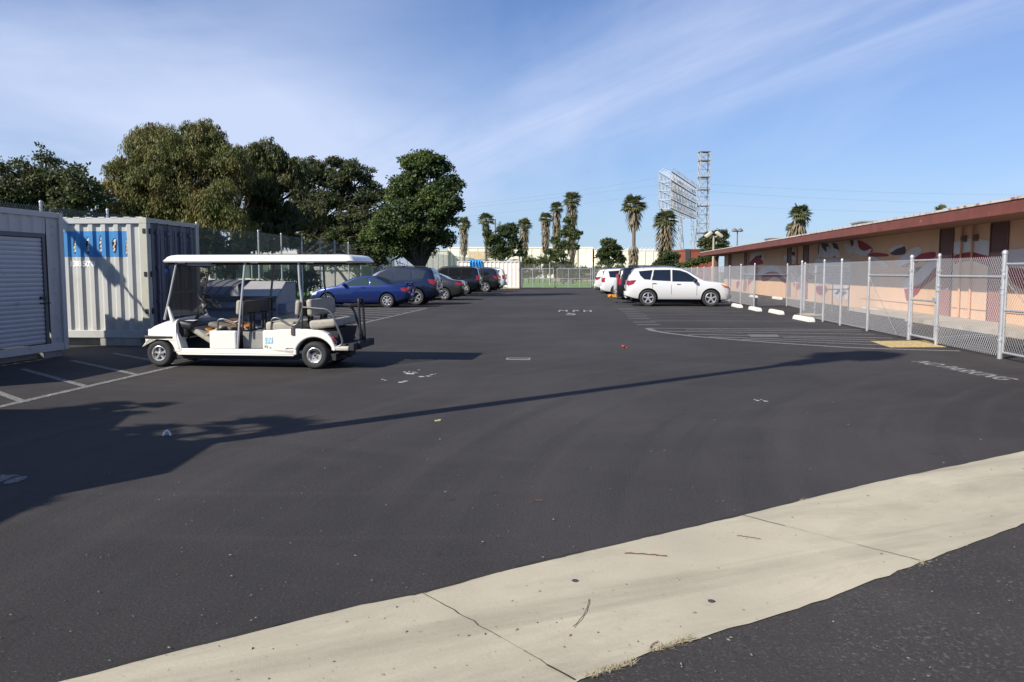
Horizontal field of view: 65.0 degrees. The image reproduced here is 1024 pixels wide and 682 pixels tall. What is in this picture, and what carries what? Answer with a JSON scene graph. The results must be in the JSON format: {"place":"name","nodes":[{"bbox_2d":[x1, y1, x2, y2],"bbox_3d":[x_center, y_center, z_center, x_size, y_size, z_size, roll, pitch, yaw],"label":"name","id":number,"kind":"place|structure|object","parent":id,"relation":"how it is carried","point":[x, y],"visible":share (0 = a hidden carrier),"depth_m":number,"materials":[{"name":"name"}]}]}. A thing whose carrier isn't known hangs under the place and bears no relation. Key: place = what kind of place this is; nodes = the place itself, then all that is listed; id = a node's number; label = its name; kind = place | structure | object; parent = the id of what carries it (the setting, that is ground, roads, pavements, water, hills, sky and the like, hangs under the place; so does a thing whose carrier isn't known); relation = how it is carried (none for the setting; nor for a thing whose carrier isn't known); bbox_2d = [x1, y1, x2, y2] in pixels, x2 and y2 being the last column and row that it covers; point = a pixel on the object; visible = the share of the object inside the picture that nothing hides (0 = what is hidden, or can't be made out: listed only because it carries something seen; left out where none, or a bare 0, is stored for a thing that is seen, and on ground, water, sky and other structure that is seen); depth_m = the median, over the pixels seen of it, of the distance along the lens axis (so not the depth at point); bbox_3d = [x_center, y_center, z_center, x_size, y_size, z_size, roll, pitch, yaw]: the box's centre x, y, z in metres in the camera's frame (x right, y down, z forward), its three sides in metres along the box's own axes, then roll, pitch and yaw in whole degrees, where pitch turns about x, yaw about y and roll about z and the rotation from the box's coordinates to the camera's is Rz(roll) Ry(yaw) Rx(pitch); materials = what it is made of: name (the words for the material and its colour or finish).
{"place":"outdoors","nodes":[
{"label":"outdoors","id":0,"kind":"place"},
{"bbox_2d":[209,265,240,279],"bbox_3d":[-25.586,-3.928,49.848,18.065,2.478,2.863,0,5,0],"label":"hedge","id":1,"kind":"object","parent":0,"point":[223,271],"visible":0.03,"depth_m":49.86,"materials":[{"name":"green plant"}]},
{"bbox_2d":[208,251,395,288],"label":"building","id":2,"kind":"structure","parent":0,"point":[253,268],"depth_m":74.67,"materials":[{"name":"grey"}]},
{"bbox_2d":[210,266,222,277],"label":"window","id":3,"kind":"structure","parent":2,"relation":"in","point":[211,266],"depth_m":74.68,"materials":[{"name":"grey glass"}]},
{"bbox_2d":[235,265,242,277],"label":"window","id":4,"kind":"structure","parent":2,"relation":"in","point":[241,266],"depth_m":74.68,"materials":[{"name":"grey glass"}]},
{"bbox_2d":[249,265,262,277],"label":"window","id":5,"kind":"structure","parent":2,"relation":"in","point":[255,266],"depth_m":74.66,"materials":[{"name":"grey"}]},
{"bbox_2d":[296,289,312,300],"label":"grass field","id":6,"kind":"structure","parent":0,"point":[298,297],"depth_m":52.29,"materials":[{"name":"green plant"}]},
{"bbox_2d":[0,142,122,217],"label":"broadleaf tree","id":7,"kind":"object","parent":6,"relation":"on","point":[62,187],"visible":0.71,"depth_m":39.65,"materials":[{"name":"green plant"}]},
{"bbox_2d":[96,117,269,272],"bbox_3d":[-18.854,-7.469,45.381,10.358,10.568,6.656,0,5,0],"label":"pepper tree","id":8,"kind":"object","parent":6,"relation":"on","point":[175,175],"visible":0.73,"depth_m":44.17,"materials":[{"name":"green plant"}]},
{"bbox_2d":[0,200,473,297],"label":"chain link fence","id":9,"kind":"object","parent":6,"relation":"on","point":[314,267],"visible":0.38,"depth_m":46.31,"materials":[{"name":"metal"}]},
{"bbox_2d":[224,136,327,279],"bbox_3d":[-14.665,-7.736,50.207,5.335,10.245,7.539,-3,6,-35],"label":"pepper tree","id":10,"kind":"object","parent":6,"relation":"on","point":[277,178],"visible":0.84,"depth_m":50.35,"materials":[{"name":"green plant"}]},
{"bbox_2d":[260,266,322,296],"bbox_3d":[-14.186,-3.836,51.706,4.048,1.977,2.041,0,5,0],"label":"hedge","id":11,"kind":"object","parent":6,"relation":"on","point":[311,274],"visible":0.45,"depth_m":51.55,"materials":[{"name":"green plant"}]},
{"bbox_2d":[286,155,397,292],"bbox_3d":[-13.991,-8.925,61.964,12.956,10.579,5.852,2,5,21],"label":"broadleaf tree","id":12,"kind":"object","parent":6,"relation":"on","point":[349,223],"visible":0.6,"depth_m":60.36,"materials":[{"name":"green plant"}]},
{"bbox_2d":[316,267,383,287],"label":"fence","id":13,"kind":"object","parent":6,"relation":"on","point":[351,271],"visible":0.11,"depth_m":65.77,"materials":[{"name":"grey metal"}]},
{"bbox_2d":[426,250,448,268],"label":"warehouse","id":14,"kind":"structure","parent":0,"point":[443,252],"depth_m":199.00,"materials":[{"name":"beige"}]},
{"bbox_2d":[0,287,1023,681],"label":"parking lot","id":15,"kind":"structure","parent":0,"point":[580,429],"depth_m":7.30,"materials":[{"name":"black asphalt"}]},
{"bbox_2d":[0,207,68,363],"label":"storage container","id":16,"kind":"object","parent":15,"relation":"on","point":[33,308],"visible":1,"depth_m":14.56,"materials":[{"name":"grey metal"}]},
{"bbox_2d":[0,236,50,348],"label":"roll up door","id":17,"kind":"structure","parent":16,"relation":"in","point":[22,314],"depth_m":14.30,"materials":[{"name":"grey"}]},
{"bbox_2d":[63,217,198,345],"bbox_3d":[-10.725,-1.397,18.706,6.080,2.769,2.457,0,5,4],"label":"shipping container","id":18,"kind":"object","parent":15,"relation":"on","point":[119,273],"visible":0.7,"depth_m":17.43,"materials":[{"name":"white metal"}]},
{"bbox_2d":[150,223,174,325],"bbox_3d":[-7.802,-1.399,17.967,0.110,2.440,1.030,0,5,4],"label":"container door","id":19,"kind":"structure","parent":18,"relation":"in","point":[161,236],"depth_m":17.87,"materials":[{"name":"grey metal"}]},
{"bbox_2d":[172,225,195,318],"bbox_3d":[-7.725,-1.488,19.010,0.110,2.440,1.030,0,5,4],"label":"container door","id":20,"kind":"structure","parent":18,"relation":"in","point":[183,238],"depth_m":18.87,"materials":[{"name":"grey metal"}]},
{"bbox_2d":[201,280,295,325],"bbox_3d":[-7.102,-0.953,21.573,2.600,1.386,1.402,1,5,6],"label":"dumpster","id":21,"kind":"object","parent":15,"relation":"on","point":[226,294],"visible":0.57,"depth_m":21.04,"materials":[{"name":"grey"}]},
{"bbox_2d":[142,254,373,368],"bbox_3d":[-4.317,-0.535,13.880,3.706,1.882,1.310,1,5,7],"label":"golf cart","id":22,"kind":"object","parent":15,"relation":"on","point":[315,343],"visible":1,"depth_m":13.46,"materials":[{"name":"white"}]},
{"bbox_2d":[310,275,416,307],"bbox_3d":[-6.792,-2.282,36.773,4.690,1.430,2.103,0,5,5],"label":"coupe","id":23,"kind":"object","parent":15,"relation":"on","point":[386,292],"visible":0.85,"depth_m":35.93,"materials":[{"name":"blue paint"}]},
{"bbox_2d":[352,266,443,304],"bbox_3d":[-5.945,-2.763,39.627,5.014,1.897,2.317,0,5,5],"label":"suv","id":24,"kind":"object","parent":15,"relation":"on","point":[428,283],"visible":0.41,"depth_m":38.63,"materials":[{"name":"blue paint"}]},
{"bbox_2d":[356,148,466,267],"bbox_3d":[-6.349,-7.405,50.296,7.126,9.567,4.696,0,5,0],"label":"broadleaf tree","id":25,"kind":"object","parent":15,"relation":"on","point":[409,226],"visible":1,"depth_m":49.75,"materials":[{"name":"green plant"}]},
{"bbox_2d":[436,273,467,299],"bbox_3d":[-5.128,-3.134,45.961,5.054,1.550,2.195,0,5,5],"label":"sedan","id":26,"kind":"object","parent":15,"relation":"on","point":[452,288],"visible":0.37,"depth_m":44.95,"materials":[{"name":"silver metal"}]},
{"bbox_2d":[437,266,483,293],"bbox_3d":[-4.750,-4.385,57.688,5.314,2.027,2.389,0,5,5],"label":"suv","id":27,"kind":"object","parent":15,"relation":"on","point":[472,276],"visible":0.4,"depth_m":56.62,"materials":[{"name":"black paint"}]},
{"bbox_2d":[0,305,958,407],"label":"road markings","id":28,"kind":"object","parent":15,"relation":"on","point":[15,398],"visible":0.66,"depth_m":17.64,"materials":[{"name":"white paint"}]},
{"bbox_2d":[457,261,522,287],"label":"shipping container","id":29,"kind":"object","parent":15,"relation":"on","point":[513,271],"visible":0.47,"depth_m":77.12,"materials":[{"name":"white metal"}]},
{"bbox_2d":[466,259,517,267],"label":"tarp","id":30,"kind":"object","parent":29,"relation":"hanging from","point":[475,263],"visible":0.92,"depth_m":77.17,"materials":[{"name":"blue plastic"}]},
{"bbox_2d":[520,262,522,287],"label":"container door","id":31,"kind":"structure","parent":29,"relation":"in","point":[521,263],"depth_m":77.61,"materials":[{"name":"white metal"}]},
{"bbox_2d":[478,267,501,291],"bbox_3d":[-3.466,-4.875,63.593,5.203,1.989,2.404,0,5,5],"label":"suv","id":32,"kind":"object","parent":15,"relation":"on","point":[491,278],"visible":0.42,"depth_m":62.52,"materials":[{"name":"grey paint"}]},
{"bbox_2d":[481,267,507,287],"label":"suv","id":33,"kind":"object","parent":15,"relation":"on","point":[502,273],"visible":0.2,"depth_m":69.57,"materials":[{"name":"white paint"}]},
{"bbox_2d":[0,305,1009,483],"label":"faded road markings","id":34,"kind":"object","parent":15,"relation":"on","point":[12,480],"visible":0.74,"depth_m":19.52,"materials":[{"name":"paint"}]},
{"bbox_2d":[1,353,1023,679],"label":"grit","id":35,"kind":"object","parent":15,"relation":"on","point":[483,541],"visible":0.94,"depth_m":3.76,"materials":[{"name":"grey gravel"}]},
{"bbox_2d":[506,358,530,359],"bbox_3d":[0.118,0.325,14.736,0.440,0.012,0.260,0,5,4],"label":"drain grate","id":36,"kind":"object","parent":15,"relation":"on","point":[518,358],"visible":1,"depth_m":14.72,"materials":[{"name":"grey metal"}]},
{"bbox_2d":[522,268,553,287],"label":"gate","id":37,"kind":"structure","parent":15,"relation":"on","point":[532,278],"depth_m":76.97,"materials":[{"name":"metal"}]},
{"bbox_2d":[557,268,590,287],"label":"gate","id":38,"kind":"structure","parent":15,"relation":"on","point":[568,278],"depth_m":76.97,"materials":[{"name":"metal"}]},
{"bbox_2d":[381,371,767,401],"bbox_3d":[0.469,0.650,11.026,5.712,0.004,1.345,3,6,33],"label":"paint splatter","id":39,"kind":"object","parent":15,"relation":"on","point":[432,374],"visible":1,"depth_m":12.10,"materials":[{"name":"grey"}]},
{"bbox_2d":[594,268,615,289],"bbox_3d":[8.803,-4.688,62.055,4.919,1.881,2.273,0,5,5],"label":"suv","id":40,"kind":"object","parent":15,"relation":"on","point":[597,280],"visible":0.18,"depth_m":61.39,"materials":[{"name":"white paint"}]},
{"bbox_2d":[600,267,624,296],"bbox_3d":[8.173,-3.824,52.092,4.906,1.871,2.206,0,5,5],"label":"suv","id":41,"kind":"object","parent":15,"relation":"on","point":[608,281],"visible":0.12,"depth_m":51.40,"materials":[{"name":"white paint"}]},
{"bbox_2d":[608,265,698,303],"bbox_3d":[7.626,-2.924,41.292,5.370,1.933,2.252,0,5,5],"label":"suv","id":42,"kind":"object","parent":15,"relation":"on","point":[620,279],"visible":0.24,"depth_m":40.63,"materials":[{"name":"black paint"}]},
{"bbox_2d":[623,266,730,306],"bbox_3d":[7.773,-2.614,37.994,4.919,1.881,2.273,0,5,5],"label":"suv","id":43,"kind":"object","parent":15,"relation":"on","point":[648,285],"visible":1,"depth_m":37.15,"materials":[{"name":"white paint"}]},
{"bbox_2d":[704,231,722,280],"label":"twin floodlight","id":44,"kind":"object","parent":15,"relation":"on","point":[717,233],"visible":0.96,"depth_m":79.35,"materials":[{"name":"beige metal"}]},
{"bbox_2d":[731,303,742,307],"bbox_3d":[10.159,-1.601,36.301,0.202,0.144,1.793,0,5,5],"label":"wheel stop","id":45,"kind":"object","parent":15,"relation":"on","point":[736,305],"visible":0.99,"depth_m":35.88,"materials":[{"name":"concrete"}]},
{"bbox_2d":[748,306,761,311],"bbox_3d":[10.029,-1.331,33.176,0.202,0.144,1.793,0,5,5],"label":"wheel stop","id":46,"kind":"object","parent":15,"relation":"on","point":[757,309],"visible":1,"depth_m":32.72,"materials":[{"name":"concrete"}]},
{"bbox_2d":[768,309,784,314],"bbox_3d":[10.099,-1.121,30.733,0.202,0.144,1.793,0,5,5],"label":"wheel stop","id":47,"kind":"object","parent":15,"relation":"on","point":[775,311],"visible":1,"depth_m":30.38,"materials":[{"name":"concrete"}]},
{"bbox_2d":[792,315,814,321],"bbox_3d":[9.560,-0.744,26.365,0.202,0.144,1.793,0,5,3],"label":"wheel stop","id":48,"kind":"object","parent":15,"relation":"on","point":[804,318],"visible":1,"depth_m":26.10,"materials":[{"name":"concrete"}]},
{"bbox_2d":[681,250,1023,358],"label":"chain link fence","id":49,"kind":"object","parent":15,"relation":"on","point":[1004,259],"visible":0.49,"depth_m":21.61,"materials":[{"name":"metal"}]},
{"bbox_2d":[814,265,850,314],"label":"gate","id":50,"kind":"structure","parent":49,"relation":"attached to","point":[832,287],"depth_m":28.87,"materials":[{"name":"metal"}]},
{"bbox_2d":[909,259,937,339],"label":"gate","id":51,"kind":"structure","parent":49,"relation":"attached to","point":[913,289],"depth_m":18.23,"materials":[{"name":"metal"}]},
{"bbox_2d":[1000,262,1023,357],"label":"gate","id":52,"kind":"structure","parent":49,"relation":"attached to","point":[1003,340],"depth_m":14.50,"materials":[{"name":"metal"}]},
{"bbox_2d":[700,195,1023,324],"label":"school building","id":53,"kind":"structure","parent":15,"relation":"on","point":[992,229],"depth_m":28.55,"materials":[{"name":"beige paint"}]},
{"bbox_2d":[728,255,731,285],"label":"door","id":54,"kind":"structure","parent":53,"relation":"in","point":[729,256],"depth_m":68.15,"materials":[{"name":"red"}]},
{"bbox_2d":[743,253,746,290],"bbox_3d":[17.744,-5.252,61.202,0.158,2.910,0.916,0,5,0],"label":"door","id":55,"kind":"structure","parent":53,"relation":"in","point":[745,254],"depth_m":61.17,"materials":[{"name":"red"}]},
{"bbox_2d":[786,247,791,296],"bbox_3d":[16.458,-4.100,47.844,0.163,2.910,0.972,0,5,0],"label":"door","id":56,"kind":"structure","parent":53,"relation":"in","point":[789,250],"depth_m":47.71,"materials":[{"name":"red"}]},
{"bbox_2d":[802,245,808,298],"bbox_3d":[16.096,-3.785,44.194,0.090,2.910,1.057,0,5,5],"label":"door","id":57,"kind":"structure","parent":53,"relation":"in","point":[805,248],"depth_m":43.93,"materials":[{"name":"red"}]},
{"bbox_2d":[850,221,873,224],"bbox_3d":[15.092,-4.836,33.709,1.320,0.325,1.540,0,5,5],"label":"rooftop unit","id":58,"kind":"object","parent":53,"relation":"on","point":[858,222],"visible":0.18,"depth_m":33.34,"materials":[{"name":"grey metal"}]},
{"bbox_2d":[939,228,954,315],"bbox_3d":[14.424,-2.288,26.826,0.090,2.910,1.040,0,5,5],"label":"door","id":59,"kind":"structure","parent":53,"relation":"in","point":[946,236],"depth_m":26.70,"materials":[{"name":"red"}]},
{"bbox_2d":[985,221,1009,321],"bbox_3d":[14.102,-1.990,23.375,0.171,2.910,1.051,0,5,0],"label":"door","id":60,"kind":"structure","parent":53,"relation":"in","point":[999,231],"depth_m":23.46,"materials":[{"name":"red"}]},
{"bbox_2d":[797,313,944,346],"bbox_3d":[10.087,-0.472,24.002,1.282,0.001,14.739,1,5,12],"label":"yellow ramp marking","id":61,"kind":"object","parent":15,"relation":"on","point":[923,343],"visible":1,"depth_m":17.88,"materials":[{"name":"paint"}]},
{"bbox_2d":[912,361,1018,379],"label":"painted words","id":62,"kind":"object","parent":15,"relation":"on","point":[952,367],"visible":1,"depth_m":13.30,"materials":[{"name":"paint"}]},
{"bbox_2d":[0,0,1023,271],"label":"sky","id":63,"kind":"structure","parent":0,"point":[910,99],"materials":[{"name":"blue"}]},
{"bbox_2d":[60,451,1023,681],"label":"pavement","id":64,"kind":"structure","parent":0,"point":[936,508],"depth_m":3.94,"materials":[{"name":"concrete"}]},
{"bbox_2d":[66,450,1022,679],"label":"pavement crack","id":65,"kind":"object","parent":64,"relation":"on","point":[138,658],"visible":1,"depth_m":3.87,"materials":[{"name":"black"}]},
{"bbox_2d":[625,552,666,555],"bbox_3d":[0.753,1.201,4.532,0.236,0.010,0.012,1,5,12],"label":"twig","id":66,"kind":"object","parent":64,"relation":"on","point":[646,554],"visible":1,"depth_m":4.53,"materials":[{"name":"brown"}]},
{"bbox_2d":[583,498,928,676],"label":"dry weeds","id":67,"kind":"object","parent":64,"relation":"on","point":[633,662],"visible":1,"depth_m":3.38,"materials":[{"name":"beige plant"}]},
{"bbox_2d":[523,277,723,286],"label":"lawn","id":68,"kind":"structure","parent":0,"point":[556,284],"depth_m":109.69,"materials":[{"name":"green plant"}]},
{"bbox_2d":[456,216,471,260],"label":"fan palm","id":69,"kind":"object","parent":68,"relation":"on","point":[463,232],"visible":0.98,"depth_m":187.91,"materials":[{"name":"plant"}]},
{"bbox_2d":[477,212,494,260],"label":"fan palm","id":70,"kind":"object","parent":68,"relation":"on","point":[485,217],"visible":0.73,"depth_m":182.78,"materials":[{"name":"green plant"}]},
{"bbox_2d":[482,222,525,260],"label":"tree","id":71,"kind":"object","parent":68,"relation":"on","point":[501,249],"visible":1,"depth_m":116.48,"materials":[{"name":"green plant"}]},
{"bbox_2d":[448,247,596,277],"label":"warehouse","id":72,"kind":"structure","parent":68,"relation":"on","point":[586,256],"depth_m":203.86,"materials":[{"name":"beige"}]},
{"bbox_2d":[469,251,488,260],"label":"loading door","id":73,"kind":"structure","parent":72,"relation":"in","point":[481,254],"depth_m":203.84,"materials":[{"name":"beige metal"}]},
{"bbox_2d":[516,216,532,258],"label":"fan palm","id":74,"kind":"object","parent":68,"relation":"on","point":[524,230],"visible":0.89,"depth_m":187.91,"materials":[{"name":"plant"}]},
{"bbox_2d":[538,212,552,277],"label":"fan palm","id":75,"kind":"object","parent":68,"relation":"on","point":[545,225],"visible":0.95,"depth_m":177.97,"materials":[{"name":"plant"}]},
{"bbox_2d":[521,254,577,282],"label":"hedge","id":76,"kind":"object","parent":68,"relation":"on","point":[530,262],"visible":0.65,"depth_m":117.19,"materials":[{"name":"green plant"}]},
{"bbox_2d":[549,201,563,263],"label":"fan palm","id":77,"kind":"object","parent":68,"relation":"on","point":[556,210],"visible":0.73,"depth_m":177.80,"materials":[{"name":"plant"}]},
{"bbox_2d":[543,216,579,283],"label":"tree","id":78,"kind":"object","parent":68,"relation":"on","point":[563,244],"visible":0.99,"depth_m":103.04,"materials":[{"name":"green plant"}]},
{"bbox_2d":[561,191,582,261],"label":"fan palm","id":79,"kind":"object","parent":68,"relation":"on","point":[570,203],"visible":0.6,"depth_m":177.37,"materials":[{"name":"green plant"}]},
{"bbox_2d":[554,274,593,280],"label":"block wall","id":80,"kind":"structure","parent":68,"relation":"on","point":[555,279],"depth_m":134.63,"materials":[{"name":"beige concrete"}]},
{"bbox_2d":[566,216,583,283],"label":"tree","id":81,"kind":"object","parent":68,"relation":"on","point":[575,246],"visible":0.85,"depth_m":106.11,"materials":[{"name":"green plant"}]},
{"bbox_2d":[555,265,602,281],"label":"hedge","id":82,"kind":"object","parent":68,"relation":"on","point":[586,271],"visible":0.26,"depth_m":123.00,"materials":[{"name":"green plant"}]},
{"bbox_2d":[523,262,635,285],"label":"wire fence","id":83,"kind":"object","parent":68,"relation":"on","point":[564,273],"visible":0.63,"depth_m":91.66,"materials":[{"name":"metal"}]},
{"bbox_2d":[594,237,626,266],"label":"tree","id":84,"kind":"object","parent":68,"relation":"on","point":[608,249],"visible":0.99,"depth_m":96.81,"materials":[{"name":"green plant"}]},
{"bbox_2d":[594,247,657,267],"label":"warehouse","id":85,"kind":"structure","parent":68,"relation":"on","point":[647,257],"depth_m":198.96,"materials":[{"name":"white"}]},
{"bbox_2d":[620,193,647,264],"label":"fan palm","id":86,"kind":"object","parent":68,"relation":"on","point":[634,216],"visible":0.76,"depth_m":128.32,"materials":[{"name":"green plant"}]},
{"bbox_2d":[593,262,695,279],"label":"hedge","id":87,"kind":"object","parent":68,"relation":"on","point":[617,266],"visible":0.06,"depth_m":87.20,"materials":[{"name":"green plant"}]},
{"bbox_2d":[652,208,678,257],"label":"fan palm","id":88,"kind":"object","parent":68,"relation":"on","point":[664,235],"visible":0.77,"depth_m":118.23,"materials":[{"name":"plant"}]},
{"bbox_2d":[652,250,680,265],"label":"tree","id":89,"kind":"object","parent":68,"relation":"on","point":[669,257],"visible":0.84,"depth_m":91.01,"materials":[{"name":"green plant"}]},
{"bbox_2d":[675,255,715,274],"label":"shrub","id":90,"kind":"object","parent":68,"relation":"on","point":[691,262],"visible":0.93,"depth_m":83.27,"materials":[{"name":"green plant"}]},
{"bbox_2d":[696,228,729,281],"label":"tree","id":91,"kind":"object","parent":68,"relation":"on","point":[704,244],"visible":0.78,"depth_m":128.48,"materials":[{"name":"green plant"}]},
{"bbox_2d":[732,228,742,245],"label":"twin globe lamp","id":92,"kind":"object","parent":68,"relation":"on","point":[736,230],"visible":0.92,"depth_m":118.88,"materials":[{"name":"grey metal"}]},
{"bbox_2d":[785,223,793,236],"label":"fan palm","id":93,"kind":"object","parent":68,"relation":"on","point":[789,232],"visible":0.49,"depth_m":110.87,"materials":[{"name":"plant"}]},
{"bbox_2d":[787,202,811,235],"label":"fan palm","id":94,"kind":"object","parent":68,"relation":"on","point":[799,222],"visible":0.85,"depth_m":108.29,"materials":[{"name":"green plant"}]},
{"bbox_2d":[934,204,947,210],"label":"fan palm","id":95,"kind":"object","parent":68,"relation":"on","point":[940,206],"visible":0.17,"depth_m":93.83,"materials":[{"name":"green plant"}]},
{"bbox_2d":[673,249,718,279],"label":"warehouse","id":96,"kind":"structure","parent":0,"point":[687,254],"depth_m":149.33,"materials":[{"name":"orange"}]},
{"bbox_2d":[579,524,1023,681],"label":"road","id":97,"kind":"structure","parent":0,"point":[897,618],"depth_m":3.52,"materials":[{"name":"black asphalt"}]},
{"bbox_2d":[710,191,975,203],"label":"power line","id":98,"kind":"object","parent":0,"point":[844,199],"visible":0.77,"depth_m":304.23,"materials":[{"name":"grey metal"}]},
{"bbox_2d":[847,307,1023,339],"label":"sidewalk","id":99,"kind":"structure","parent":0,"point":[1015,333],"depth_m":23.45,"materials":[{"name":"concrete"}]},
{"label":"ground","id":100,"kind":"structure","parent":0,"visible":0},
{"bbox_2d":[658,168,696,249],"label":"lattice sign","id":101,"kind":"object","parent":100,"relation":"on","point":[677,197],"visible":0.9,"depth_m":255.82,"materials":[{"name":"silver metal"}]},
{"bbox_2d":[694,151,710,248],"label":"lattice tower","id":102,"kind":"structure","parent":100,"relation":"on","point":[705,189],"depth_m":246.27,"materials":[{"name":"silver metal"}]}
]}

